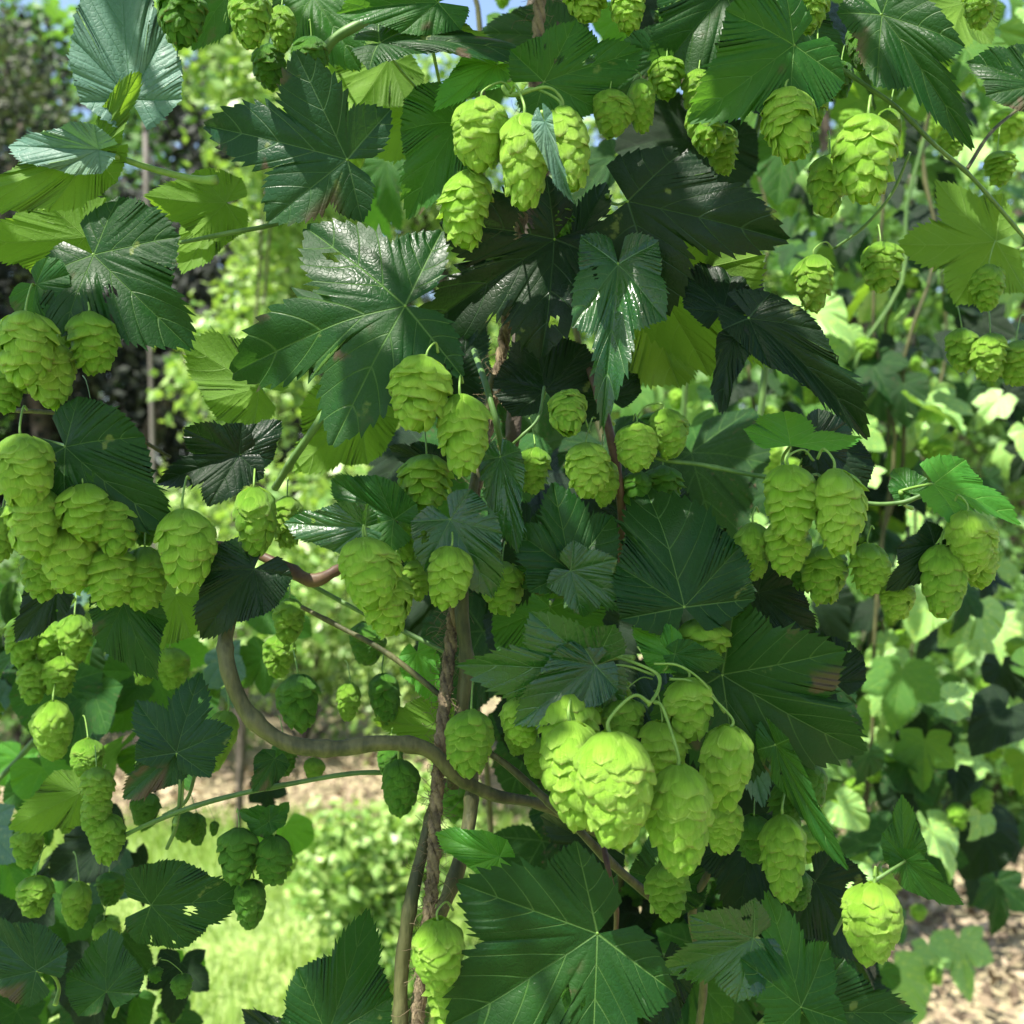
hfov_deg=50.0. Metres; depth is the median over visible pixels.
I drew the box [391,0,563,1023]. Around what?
hemp rope
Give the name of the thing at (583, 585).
hop leaf
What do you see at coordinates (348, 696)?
hop cone
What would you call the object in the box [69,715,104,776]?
hop cone
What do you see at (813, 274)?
hop cone
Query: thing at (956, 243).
hop leaf
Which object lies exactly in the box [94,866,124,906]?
hop cone
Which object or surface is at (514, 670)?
hop leaf
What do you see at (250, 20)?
hop cone
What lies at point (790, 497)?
hop cone
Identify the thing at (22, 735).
shrub
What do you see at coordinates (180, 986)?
hop cone
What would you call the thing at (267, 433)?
hop leaf
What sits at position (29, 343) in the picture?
hop cone
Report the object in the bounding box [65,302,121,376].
hop cone
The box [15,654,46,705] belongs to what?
hop cone
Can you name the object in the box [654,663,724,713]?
hop vine
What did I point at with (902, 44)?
hop leaf
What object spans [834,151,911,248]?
hop vine
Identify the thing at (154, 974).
hop cone
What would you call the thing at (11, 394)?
hop cone
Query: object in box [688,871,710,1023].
hop vine
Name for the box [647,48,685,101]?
hop cone
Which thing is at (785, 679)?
hop leaf
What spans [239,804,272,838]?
hop leaf
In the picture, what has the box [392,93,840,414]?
garden tree
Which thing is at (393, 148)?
hop leaf
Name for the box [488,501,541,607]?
hop leaf
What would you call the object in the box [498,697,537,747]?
hop cone
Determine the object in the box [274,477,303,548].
hop cone
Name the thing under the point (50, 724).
hop cone
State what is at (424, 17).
hop leaf
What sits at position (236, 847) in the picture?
hop cone
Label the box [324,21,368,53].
hop vine
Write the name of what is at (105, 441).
hop leaf
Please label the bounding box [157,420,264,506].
hop leaf
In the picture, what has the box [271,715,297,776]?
hop cone
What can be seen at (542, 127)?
hop leaf
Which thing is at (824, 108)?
hop cone
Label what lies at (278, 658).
hop cone
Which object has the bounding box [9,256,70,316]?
hop leaf
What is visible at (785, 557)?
hop cone
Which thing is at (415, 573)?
hop cone
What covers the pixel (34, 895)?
hop cone
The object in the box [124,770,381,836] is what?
hop vine
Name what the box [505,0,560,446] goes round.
hop vine
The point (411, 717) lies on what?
hop leaf
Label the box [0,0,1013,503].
sky
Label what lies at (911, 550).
hop leaf
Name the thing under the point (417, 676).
hop vine
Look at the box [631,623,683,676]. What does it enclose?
hop leaf
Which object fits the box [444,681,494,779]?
hop cone
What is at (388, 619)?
hop cone
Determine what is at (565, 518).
hop leaf
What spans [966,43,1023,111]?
hop leaf
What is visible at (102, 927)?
hop cone
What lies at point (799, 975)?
hop leaf
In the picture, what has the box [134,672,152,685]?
hop cone
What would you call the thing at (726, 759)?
hop cone
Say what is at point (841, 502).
hop cone
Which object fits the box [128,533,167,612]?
hop cone
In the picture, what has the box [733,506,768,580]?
hop cone
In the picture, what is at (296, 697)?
hop cone
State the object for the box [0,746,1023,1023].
leaf litter
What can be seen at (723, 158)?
hop cone
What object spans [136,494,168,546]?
hop cone
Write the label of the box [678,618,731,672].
hop cone
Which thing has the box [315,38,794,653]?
garden tree
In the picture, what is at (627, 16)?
hop cone
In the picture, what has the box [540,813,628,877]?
hop leaf
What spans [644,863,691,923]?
hop cone
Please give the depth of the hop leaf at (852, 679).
0.63 m
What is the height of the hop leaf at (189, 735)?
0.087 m
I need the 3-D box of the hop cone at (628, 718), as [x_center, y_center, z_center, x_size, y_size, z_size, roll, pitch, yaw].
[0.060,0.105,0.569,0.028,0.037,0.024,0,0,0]
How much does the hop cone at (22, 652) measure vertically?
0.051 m
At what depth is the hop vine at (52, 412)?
0.61 m
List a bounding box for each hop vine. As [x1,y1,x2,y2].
[0,408,171,457]
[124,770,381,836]
[162,775,195,814]
[165,779,181,849]
[179,223,281,244]
[216,623,595,837]
[217,541,340,587]
[271,411,323,490]
[300,605,438,695]
[311,587,457,659]
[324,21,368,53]
[391,778,446,1023]
[408,771,478,1023]
[432,53,440,82]
[447,374,495,789]
[471,348,502,455]
[488,751,649,900]
[500,84,563,104]
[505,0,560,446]
[512,386,545,443]
[586,367,625,562]
[601,847,618,929]
[615,435,817,478]
[615,656,661,706]
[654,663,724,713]
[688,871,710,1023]
[818,473,975,511]
[833,860,906,935]
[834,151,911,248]
[842,68,1023,239]
[966,109,1017,169]
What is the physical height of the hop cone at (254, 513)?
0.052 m
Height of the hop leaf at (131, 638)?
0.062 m
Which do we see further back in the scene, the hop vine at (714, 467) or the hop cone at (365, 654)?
the hop cone at (365, 654)
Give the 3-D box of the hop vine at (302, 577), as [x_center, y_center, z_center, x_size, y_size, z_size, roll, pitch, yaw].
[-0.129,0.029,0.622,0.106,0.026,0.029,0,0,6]
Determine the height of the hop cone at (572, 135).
0.061 m
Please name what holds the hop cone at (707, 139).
attached to the hop leaf at (688, 32)
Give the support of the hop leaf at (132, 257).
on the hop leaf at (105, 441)
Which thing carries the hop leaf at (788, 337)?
attached to the hop vine at (905, 501)
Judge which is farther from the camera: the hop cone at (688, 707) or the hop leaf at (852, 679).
the hop leaf at (852, 679)
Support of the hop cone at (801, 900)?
hanging from the hop vine at (878, 878)
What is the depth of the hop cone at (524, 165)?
0.56 m
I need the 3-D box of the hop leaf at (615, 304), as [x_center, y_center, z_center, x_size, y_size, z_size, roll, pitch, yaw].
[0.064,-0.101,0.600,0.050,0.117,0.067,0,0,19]
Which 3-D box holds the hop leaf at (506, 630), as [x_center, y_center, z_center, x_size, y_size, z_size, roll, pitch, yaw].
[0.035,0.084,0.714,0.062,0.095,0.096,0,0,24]
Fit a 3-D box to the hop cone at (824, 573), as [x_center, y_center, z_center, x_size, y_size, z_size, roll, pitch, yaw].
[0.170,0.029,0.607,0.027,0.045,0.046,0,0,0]
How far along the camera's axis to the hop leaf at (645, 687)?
0.68 m
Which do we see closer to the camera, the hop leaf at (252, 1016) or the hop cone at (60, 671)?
the hop leaf at (252, 1016)
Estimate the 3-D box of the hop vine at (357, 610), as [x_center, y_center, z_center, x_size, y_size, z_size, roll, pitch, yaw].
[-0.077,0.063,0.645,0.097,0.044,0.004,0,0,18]
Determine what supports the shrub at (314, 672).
on the ground at (998, 989)
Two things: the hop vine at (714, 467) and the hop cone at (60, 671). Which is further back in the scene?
the hop cone at (60, 671)
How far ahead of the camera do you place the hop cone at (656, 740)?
0.55 m
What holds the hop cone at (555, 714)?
attached to the hop leaf at (652, 647)
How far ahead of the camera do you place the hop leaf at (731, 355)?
0.59 m
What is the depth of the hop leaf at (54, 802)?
0.70 m
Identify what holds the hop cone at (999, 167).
attached to the hop leaf at (956, 243)
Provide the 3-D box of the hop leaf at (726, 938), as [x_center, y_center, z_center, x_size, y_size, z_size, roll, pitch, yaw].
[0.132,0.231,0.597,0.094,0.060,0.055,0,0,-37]
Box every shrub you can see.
[0,544,227,756]
[84,457,234,743]
[188,489,489,767]
[265,758,491,1021]
[624,514,981,871]
[811,504,1023,826]
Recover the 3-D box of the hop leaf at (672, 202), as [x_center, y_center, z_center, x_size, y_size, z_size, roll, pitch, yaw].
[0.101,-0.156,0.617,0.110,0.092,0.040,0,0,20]
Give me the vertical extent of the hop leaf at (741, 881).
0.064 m
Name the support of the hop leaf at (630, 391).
attached to the hop vine at (611, 444)
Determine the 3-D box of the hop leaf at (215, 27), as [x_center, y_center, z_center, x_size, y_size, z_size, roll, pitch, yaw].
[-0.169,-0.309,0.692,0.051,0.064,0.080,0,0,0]
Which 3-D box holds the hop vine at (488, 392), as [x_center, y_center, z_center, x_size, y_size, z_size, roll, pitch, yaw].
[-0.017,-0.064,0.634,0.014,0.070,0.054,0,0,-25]
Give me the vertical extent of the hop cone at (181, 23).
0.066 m
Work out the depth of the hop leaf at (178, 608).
0.72 m
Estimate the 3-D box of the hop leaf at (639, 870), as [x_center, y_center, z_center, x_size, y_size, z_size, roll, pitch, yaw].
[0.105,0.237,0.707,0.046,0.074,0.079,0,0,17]
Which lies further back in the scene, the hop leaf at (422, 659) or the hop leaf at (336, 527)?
the hop leaf at (422, 659)
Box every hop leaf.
[0,0,218,214]
[0,197,106,273]
[0,916,68,1006]
[8,769,83,835]
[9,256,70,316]
[11,589,75,642]
[33,196,195,351]
[39,396,171,534]
[64,928,144,1017]
[88,597,167,680]
[122,754,187,801]
[124,858,236,949]
[131,672,232,825]
[143,167,248,241]
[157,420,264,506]
[159,582,199,650]
[176,225,232,273]
[182,326,288,424]
[191,0,232,50]
[192,536,292,639]
[203,49,392,225]
[229,218,465,447]
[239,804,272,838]
[241,418,282,466]
[241,1007,282,1023]
[249,749,289,791]
[259,802,289,833]
[272,0,367,71]
[281,908,392,1023]
[284,500,381,553]
[291,383,399,475]
[330,473,418,550]
[335,41,424,107]
[337,0,469,35]
[351,22,516,86]
[373,696,455,743]
[375,105,406,164]
[389,441,451,493]
[397,81,467,219]
[399,642,440,702]
[410,488,504,597]
[419,176,597,358]
[433,56,511,110]
[435,825,514,873]
[442,841,676,1023]
[443,327,491,398]
[456,611,635,708]
[479,438,526,552]
[482,0,589,64]
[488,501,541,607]
[491,325,593,416]
[491,593,605,700]
[506,19,642,119]
[512,482,620,594]
[512,641,618,728]
[515,545,588,598]
[531,103,573,203]
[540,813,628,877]
[546,540,618,616]
[570,182,612,232]
[570,231,669,430]
[582,352,641,425]
[591,146,789,315]
[598,468,691,550]
[601,672,698,771]
[609,488,755,637]
[617,22,681,101]
[628,328,697,389]
[629,836,707,914]
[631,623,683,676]
[644,240,785,375]
[645,942,694,1023]
[647,0,733,82]
[650,603,867,782]
[663,638,724,673]
[665,897,783,1002]
[682,258,764,328]
[687,0,844,125]
[701,813,774,919]
[710,325,749,413]
[711,668,772,806]
[715,288,871,439]
[740,890,846,1023]
[744,411,861,464]
[750,561,817,633]
[755,718,848,869]
[781,850,867,961]
[795,12,843,56]
[798,409,852,472]
[800,440,874,519]
[800,956,917,1023]
[815,629,866,700]
[836,0,974,150]
[878,795,964,905]
[885,521,948,591]
[888,466,928,509]
[897,179,1023,306]
[898,454,1020,525]
[928,0,1002,48]
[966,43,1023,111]
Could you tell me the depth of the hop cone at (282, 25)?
0.61 m
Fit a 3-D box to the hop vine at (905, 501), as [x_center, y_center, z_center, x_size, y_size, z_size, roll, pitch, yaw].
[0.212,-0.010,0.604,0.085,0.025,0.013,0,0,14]
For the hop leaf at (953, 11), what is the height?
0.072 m
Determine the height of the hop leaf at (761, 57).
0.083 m
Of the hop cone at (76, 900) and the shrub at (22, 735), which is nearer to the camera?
the hop cone at (76, 900)
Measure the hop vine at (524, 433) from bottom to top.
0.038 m
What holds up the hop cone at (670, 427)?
hanging from the hop vine at (714, 467)
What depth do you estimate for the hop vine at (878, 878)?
0.58 m
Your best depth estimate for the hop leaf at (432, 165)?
0.61 m
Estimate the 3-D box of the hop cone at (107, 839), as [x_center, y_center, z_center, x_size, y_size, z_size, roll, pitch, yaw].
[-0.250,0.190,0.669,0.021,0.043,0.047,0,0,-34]
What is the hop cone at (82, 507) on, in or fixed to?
attached to the hop leaf at (105, 441)
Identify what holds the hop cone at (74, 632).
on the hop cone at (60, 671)
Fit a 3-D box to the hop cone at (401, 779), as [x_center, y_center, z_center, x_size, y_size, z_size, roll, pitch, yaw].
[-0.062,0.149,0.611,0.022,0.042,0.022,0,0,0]
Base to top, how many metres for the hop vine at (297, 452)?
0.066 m
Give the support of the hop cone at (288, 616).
hanging from the hop vine at (357, 610)
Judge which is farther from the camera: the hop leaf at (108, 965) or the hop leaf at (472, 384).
the hop leaf at (472, 384)
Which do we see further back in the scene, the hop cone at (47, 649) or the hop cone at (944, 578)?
the hop cone at (47, 649)
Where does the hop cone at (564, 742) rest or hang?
attached to the hop leaf at (571, 667)
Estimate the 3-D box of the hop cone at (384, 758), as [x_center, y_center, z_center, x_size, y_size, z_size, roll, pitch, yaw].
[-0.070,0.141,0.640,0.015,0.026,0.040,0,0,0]
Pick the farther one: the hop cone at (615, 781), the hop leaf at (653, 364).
the hop leaf at (653, 364)
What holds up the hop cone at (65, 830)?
attached to the hop leaf at (54, 802)
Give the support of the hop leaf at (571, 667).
attached to the hop vine at (658, 675)
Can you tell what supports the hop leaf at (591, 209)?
attached to the hemp rope
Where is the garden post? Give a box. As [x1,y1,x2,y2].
[142,123,157,795]
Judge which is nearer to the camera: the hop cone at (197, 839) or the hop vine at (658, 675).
the hop vine at (658, 675)
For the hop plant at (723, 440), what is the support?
on the ground at (998, 989)
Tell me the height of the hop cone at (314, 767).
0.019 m
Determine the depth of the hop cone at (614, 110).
0.59 m
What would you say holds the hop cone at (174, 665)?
attached to the hop leaf at (178, 608)
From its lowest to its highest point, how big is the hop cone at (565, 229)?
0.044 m
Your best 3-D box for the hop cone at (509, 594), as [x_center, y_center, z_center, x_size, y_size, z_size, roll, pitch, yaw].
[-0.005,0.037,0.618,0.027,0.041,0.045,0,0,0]
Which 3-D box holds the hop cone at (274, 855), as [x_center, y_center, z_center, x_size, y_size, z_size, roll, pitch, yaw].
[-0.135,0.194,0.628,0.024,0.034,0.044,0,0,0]
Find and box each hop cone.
[0,283,60,388]
[0,371,27,414]
[0,405,56,506]
[0,490,62,563]
[0,498,13,562]
[3,590,37,669]
[9,831,44,869]
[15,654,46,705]
[15,846,55,917]
[18,556,57,603]
[27,343,76,411]
[28,683,73,761]
[36,621,64,662]
[40,527,99,595]
[40,651,78,697]
[54,478,109,541]
[56,595,92,663]
[57,334,70,347]
[59,827,74,834]
[60,851,91,929]
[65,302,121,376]
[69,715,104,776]
[77,745,115,806]
[80,764,112,836]
[85,547,135,610]
[88,813,127,866]
[92,903,121,940]
[94,500,138,556]
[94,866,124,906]
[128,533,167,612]
[129,762,161,832]
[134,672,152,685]
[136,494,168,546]
[147,958,162,983]
[153,476,217,595]
[156,0,208,50]
[157,644,190,689]
[161,959,193,999]
[171,798,196,842]
[186,787,206,845]
[207,805,219,836]
[210,686,238,772]
[216,808,258,887]
[227,0,272,49]
[232,468,277,556]
[232,871,266,930]
[251,37,286,92]
[254,832,292,885]
[262,635,296,678]
[269,0,296,53]
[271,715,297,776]
[272,584,305,646]
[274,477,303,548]
[275,649,321,733]
[290,19,328,67]
[303,757,325,777]
[336,660,360,721]
[338,524,403,612]
[349,620,386,665]
[364,574,414,639]
[368,654,400,724]
[377,727,402,775]
[381,751,420,818]
[386,342,452,432]
[396,431,454,512]
[397,521,429,561]
[402,555,428,601]
[411,901,464,992]
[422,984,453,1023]
[427,532,473,611]
[434,169,493,252]
[436,374,493,478]
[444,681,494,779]
[450,81,510,174]
[482,541,524,616]
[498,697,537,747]
[499,84,547,210]
[503,729,523,755]
[516,87,590,192]
[521,418,551,494]
[523,734,542,779]
[535,664,654,753]
[539,699,596,833]
[547,389,590,437]
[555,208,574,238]
[562,0,607,23]
[563,416,611,498]
[573,693,656,850]
[593,81,634,139]
[595,434,619,507]
[595,682,631,724]
[601,677,652,738]
[610,0,645,36]
[614,413,658,472]
[623,471,654,505]
[627,69,654,134]
[637,403,688,459]
[638,690,690,773]
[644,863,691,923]
[645,462,686,495]
[645,700,714,878]
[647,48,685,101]
[662,663,713,743]
[669,677,753,812]
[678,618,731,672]
[681,60,705,110]
[684,104,725,155]
[704,123,739,175]
[707,804,743,855]
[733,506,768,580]
[737,798,766,864]
[757,793,808,903]
[759,79,818,165]
[762,449,817,543]
[763,524,811,578]
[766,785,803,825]
[784,872,812,910]
[791,241,833,313]
[791,548,812,593]
[800,527,848,606]
[803,0,830,35]
[803,765,827,808]
[806,130,843,218]
[814,448,868,557]
[815,102,828,126]
[830,94,900,205]
[834,44,853,98]
[840,866,903,967]
[845,31,864,72]
[847,525,891,595]
[860,224,904,293]
[878,89,901,138]
[879,563,915,621]
[918,528,969,619]
[937,128,963,156]
[944,306,979,373]
[944,494,999,574]
[961,0,997,30]
[967,311,1009,381]
[968,240,1005,312]
[968,547,999,589]
[983,127,1018,187]
[1002,314,1023,386]
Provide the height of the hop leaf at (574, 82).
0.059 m
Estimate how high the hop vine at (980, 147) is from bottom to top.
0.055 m
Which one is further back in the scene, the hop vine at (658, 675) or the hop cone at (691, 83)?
the hop cone at (691, 83)
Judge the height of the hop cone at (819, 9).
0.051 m
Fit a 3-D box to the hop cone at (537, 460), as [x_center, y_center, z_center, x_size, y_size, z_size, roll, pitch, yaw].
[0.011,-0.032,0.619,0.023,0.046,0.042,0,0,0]
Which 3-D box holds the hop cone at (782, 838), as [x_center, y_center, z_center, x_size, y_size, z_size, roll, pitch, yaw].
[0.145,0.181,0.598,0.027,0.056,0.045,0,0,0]
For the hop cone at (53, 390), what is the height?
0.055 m
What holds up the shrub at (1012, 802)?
on the ground at (998, 989)
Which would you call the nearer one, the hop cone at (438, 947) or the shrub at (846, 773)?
the hop cone at (438, 947)
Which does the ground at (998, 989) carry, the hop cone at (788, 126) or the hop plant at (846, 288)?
the hop plant at (846, 288)
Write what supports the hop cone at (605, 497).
hanging from the hop vine at (611, 444)
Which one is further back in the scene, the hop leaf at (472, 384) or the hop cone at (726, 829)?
the hop leaf at (472, 384)
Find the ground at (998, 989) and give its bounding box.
[0,555,1023,1023]
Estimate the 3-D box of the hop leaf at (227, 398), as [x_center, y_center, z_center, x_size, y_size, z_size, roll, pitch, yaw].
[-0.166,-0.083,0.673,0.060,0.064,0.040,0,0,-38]
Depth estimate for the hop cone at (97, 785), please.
0.65 m
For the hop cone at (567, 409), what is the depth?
0.57 m
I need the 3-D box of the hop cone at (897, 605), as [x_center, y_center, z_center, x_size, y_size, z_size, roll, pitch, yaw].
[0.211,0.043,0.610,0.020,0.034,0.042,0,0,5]
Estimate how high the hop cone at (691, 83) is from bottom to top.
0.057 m
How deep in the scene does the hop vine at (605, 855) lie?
0.61 m
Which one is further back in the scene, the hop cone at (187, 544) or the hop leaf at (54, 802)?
the hop leaf at (54, 802)
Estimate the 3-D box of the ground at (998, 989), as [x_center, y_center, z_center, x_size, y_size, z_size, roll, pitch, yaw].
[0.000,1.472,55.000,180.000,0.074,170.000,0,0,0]
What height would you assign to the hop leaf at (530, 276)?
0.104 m
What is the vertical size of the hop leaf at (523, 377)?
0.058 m
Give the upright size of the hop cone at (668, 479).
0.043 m
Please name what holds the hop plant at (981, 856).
on the ground at (998, 989)
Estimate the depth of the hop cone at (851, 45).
0.62 m
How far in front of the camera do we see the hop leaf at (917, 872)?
0.59 m
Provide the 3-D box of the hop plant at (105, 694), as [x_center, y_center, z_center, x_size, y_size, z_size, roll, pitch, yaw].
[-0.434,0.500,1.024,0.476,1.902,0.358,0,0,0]
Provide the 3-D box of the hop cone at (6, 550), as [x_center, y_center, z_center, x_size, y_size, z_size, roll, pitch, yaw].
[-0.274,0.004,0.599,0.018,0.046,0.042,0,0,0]
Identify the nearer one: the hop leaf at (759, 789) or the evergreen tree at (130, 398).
the hop leaf at (759, 789)
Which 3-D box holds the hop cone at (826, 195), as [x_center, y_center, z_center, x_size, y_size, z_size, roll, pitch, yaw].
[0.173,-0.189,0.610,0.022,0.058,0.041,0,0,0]
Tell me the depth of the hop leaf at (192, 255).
0.69 m
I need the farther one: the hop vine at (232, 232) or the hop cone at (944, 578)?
the hop vine at (232, 232)
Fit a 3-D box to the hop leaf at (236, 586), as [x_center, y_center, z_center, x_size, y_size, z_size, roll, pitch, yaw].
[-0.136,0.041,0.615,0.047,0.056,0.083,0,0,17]
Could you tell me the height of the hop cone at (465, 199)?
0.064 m
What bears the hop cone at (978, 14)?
attached to the hop leaf at (953, 11)
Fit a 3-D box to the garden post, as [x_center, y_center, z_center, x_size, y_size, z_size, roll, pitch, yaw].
[-1.746,-0.190,5.300,0.078,3.380,0.032,0,0,0]
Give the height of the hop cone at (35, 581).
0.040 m
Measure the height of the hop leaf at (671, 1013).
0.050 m
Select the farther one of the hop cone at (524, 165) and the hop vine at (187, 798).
the hop vine at (187, 798)
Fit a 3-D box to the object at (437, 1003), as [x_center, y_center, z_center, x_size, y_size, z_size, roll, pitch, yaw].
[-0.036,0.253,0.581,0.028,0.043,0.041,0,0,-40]
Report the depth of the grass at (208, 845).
3.78 m
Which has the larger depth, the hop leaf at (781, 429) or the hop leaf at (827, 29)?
the hop leaf at (827, 29)
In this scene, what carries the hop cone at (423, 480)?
hanging from the hop vine at (462, 623)
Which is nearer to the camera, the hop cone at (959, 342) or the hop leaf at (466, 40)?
the hop leaf at (466, 40)
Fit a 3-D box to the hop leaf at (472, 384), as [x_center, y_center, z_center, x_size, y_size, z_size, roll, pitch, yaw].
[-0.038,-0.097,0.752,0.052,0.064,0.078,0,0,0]
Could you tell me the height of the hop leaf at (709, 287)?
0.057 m
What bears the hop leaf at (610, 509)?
attached to the hop vine at (611, 444)
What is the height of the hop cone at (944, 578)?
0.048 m
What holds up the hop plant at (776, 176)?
on the ground at (998, 989)
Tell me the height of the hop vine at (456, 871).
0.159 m
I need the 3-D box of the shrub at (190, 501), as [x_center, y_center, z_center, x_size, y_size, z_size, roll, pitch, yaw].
[-1.919,0.586,6.037,1.293,1.795,0.920,0,0,38]
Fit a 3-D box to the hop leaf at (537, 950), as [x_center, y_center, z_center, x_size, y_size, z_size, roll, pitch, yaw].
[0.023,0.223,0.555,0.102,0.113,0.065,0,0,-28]
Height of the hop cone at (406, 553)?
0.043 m
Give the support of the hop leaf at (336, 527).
attached to the hop vine at (302, 577)
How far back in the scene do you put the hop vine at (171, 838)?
0.64 m
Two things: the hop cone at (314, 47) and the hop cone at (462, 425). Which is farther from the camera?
the hop cone at (314, 47)
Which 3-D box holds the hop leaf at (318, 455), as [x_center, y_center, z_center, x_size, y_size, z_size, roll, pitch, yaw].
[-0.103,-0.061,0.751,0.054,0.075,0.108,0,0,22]
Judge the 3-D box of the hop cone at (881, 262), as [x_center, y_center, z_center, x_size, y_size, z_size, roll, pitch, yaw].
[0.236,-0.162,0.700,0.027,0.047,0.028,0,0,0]
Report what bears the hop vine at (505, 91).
attached to the hemp rope
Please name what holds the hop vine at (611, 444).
attached to the hop vine at (714, 467)
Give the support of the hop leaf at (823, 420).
attached to the hop vine at (905, 501)
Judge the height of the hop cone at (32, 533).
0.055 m
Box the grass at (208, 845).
[2,798,532,1023]
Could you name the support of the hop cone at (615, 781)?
hanging from the hop vine at (658, 675)
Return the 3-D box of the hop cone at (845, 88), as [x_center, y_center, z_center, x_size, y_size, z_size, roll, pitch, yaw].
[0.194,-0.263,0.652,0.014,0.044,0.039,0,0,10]
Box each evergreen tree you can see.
[0,0,354,654]
[99,161,414,605]
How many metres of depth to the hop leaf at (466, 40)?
0.60 m
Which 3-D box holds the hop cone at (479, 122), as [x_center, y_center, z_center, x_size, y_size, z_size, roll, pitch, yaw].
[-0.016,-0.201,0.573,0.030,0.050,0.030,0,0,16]
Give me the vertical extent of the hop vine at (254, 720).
0.171 m
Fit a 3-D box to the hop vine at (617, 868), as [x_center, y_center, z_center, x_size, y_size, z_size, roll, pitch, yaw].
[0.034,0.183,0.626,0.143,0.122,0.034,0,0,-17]
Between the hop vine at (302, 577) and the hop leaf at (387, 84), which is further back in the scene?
the hop leaf at (387, 84)
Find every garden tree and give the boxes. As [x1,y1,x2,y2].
[0,0,235,436]
[0,5,79,283]
[146,0,405,826]
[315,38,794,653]
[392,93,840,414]
[611,0,1023,742]
[778,4,1023,597]
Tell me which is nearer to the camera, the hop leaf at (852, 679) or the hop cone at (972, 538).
the hop cone at (972, 538)
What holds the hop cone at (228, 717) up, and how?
attached to the hop leaf at (143, 780)
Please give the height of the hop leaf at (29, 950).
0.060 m
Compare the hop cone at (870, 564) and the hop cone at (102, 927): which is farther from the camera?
the hop cone at (102, 927)
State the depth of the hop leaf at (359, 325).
0.59 m
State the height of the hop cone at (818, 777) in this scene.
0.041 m
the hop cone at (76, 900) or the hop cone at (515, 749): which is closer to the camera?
the hop cone at (515, 749)
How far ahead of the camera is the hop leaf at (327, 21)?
0.67 m
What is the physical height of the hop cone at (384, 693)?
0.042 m
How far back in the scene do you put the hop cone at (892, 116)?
0.62 m
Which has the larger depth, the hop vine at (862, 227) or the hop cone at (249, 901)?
the hop vine at (862, 227)
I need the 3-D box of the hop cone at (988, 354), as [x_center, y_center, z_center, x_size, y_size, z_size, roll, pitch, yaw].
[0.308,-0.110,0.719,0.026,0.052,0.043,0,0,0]
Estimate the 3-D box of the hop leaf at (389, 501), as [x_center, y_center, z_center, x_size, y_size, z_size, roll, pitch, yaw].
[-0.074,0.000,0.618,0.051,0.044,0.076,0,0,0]
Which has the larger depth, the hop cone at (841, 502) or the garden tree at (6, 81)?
the garden tree at (6, 81)
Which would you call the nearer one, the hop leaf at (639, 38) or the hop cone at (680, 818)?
the hop cone at (680, 818)
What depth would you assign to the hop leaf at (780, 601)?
0.64 m
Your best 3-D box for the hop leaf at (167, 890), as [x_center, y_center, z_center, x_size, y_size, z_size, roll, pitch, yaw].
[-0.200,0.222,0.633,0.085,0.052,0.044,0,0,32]
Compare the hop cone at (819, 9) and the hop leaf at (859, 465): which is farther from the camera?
the hop leaf at (859, 465)
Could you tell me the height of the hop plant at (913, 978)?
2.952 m
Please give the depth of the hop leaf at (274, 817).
0.62 m
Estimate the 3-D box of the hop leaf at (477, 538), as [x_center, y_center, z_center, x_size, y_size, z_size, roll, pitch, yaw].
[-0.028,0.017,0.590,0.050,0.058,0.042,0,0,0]
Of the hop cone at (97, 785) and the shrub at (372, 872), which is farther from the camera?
the shrub at (372, 872)
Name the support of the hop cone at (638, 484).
hanging from the hop vine at (611, 444)
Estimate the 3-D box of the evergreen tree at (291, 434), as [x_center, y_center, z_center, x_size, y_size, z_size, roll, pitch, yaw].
[-2.920,-1.599,13.873,5.118,6.250,4.241,0,0,0]
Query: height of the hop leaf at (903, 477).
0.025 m
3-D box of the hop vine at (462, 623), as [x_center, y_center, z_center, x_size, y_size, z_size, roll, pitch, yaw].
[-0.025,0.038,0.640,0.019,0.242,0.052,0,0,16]
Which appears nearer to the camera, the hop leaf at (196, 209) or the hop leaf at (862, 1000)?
the hop leaf at (862, 1000)
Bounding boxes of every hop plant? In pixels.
[0,471,314,1023]
[328,0,1023,832]
[367,0,875,1023]
[599,898,892,1023]
[612,98,909,545]
[637,200,1023,898]
[647,72,1023,1023]
[691,104,1023,894]
[766,0,1023,943]
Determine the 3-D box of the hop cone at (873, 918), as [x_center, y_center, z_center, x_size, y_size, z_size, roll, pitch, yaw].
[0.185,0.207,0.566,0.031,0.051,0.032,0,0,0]
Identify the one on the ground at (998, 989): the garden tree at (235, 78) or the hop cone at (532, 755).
the garden tree at (235, 78)
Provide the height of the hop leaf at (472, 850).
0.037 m
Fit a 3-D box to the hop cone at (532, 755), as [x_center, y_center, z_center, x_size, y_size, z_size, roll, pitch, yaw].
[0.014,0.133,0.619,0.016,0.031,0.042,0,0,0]
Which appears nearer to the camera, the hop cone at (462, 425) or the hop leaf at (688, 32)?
the hop cone at (462, 425)
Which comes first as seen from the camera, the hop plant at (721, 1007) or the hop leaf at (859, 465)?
the hop leaf at (859, 465)
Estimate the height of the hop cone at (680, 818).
0.082 m
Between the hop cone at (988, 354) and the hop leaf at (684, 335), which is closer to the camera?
the hop leaf at (684, 335)
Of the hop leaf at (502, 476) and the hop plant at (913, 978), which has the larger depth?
the hop plant at (913, 978)
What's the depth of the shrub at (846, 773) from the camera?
3.49 m
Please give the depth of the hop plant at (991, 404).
1.56 m
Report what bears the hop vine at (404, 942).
attached to the hemp rope
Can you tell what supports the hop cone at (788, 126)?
hanging from the hop vine at (929, 139)
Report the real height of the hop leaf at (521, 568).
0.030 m
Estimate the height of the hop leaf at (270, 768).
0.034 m
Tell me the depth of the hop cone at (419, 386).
0.56 m
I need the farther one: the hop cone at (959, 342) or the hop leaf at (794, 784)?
the hop cone at (959, 342)

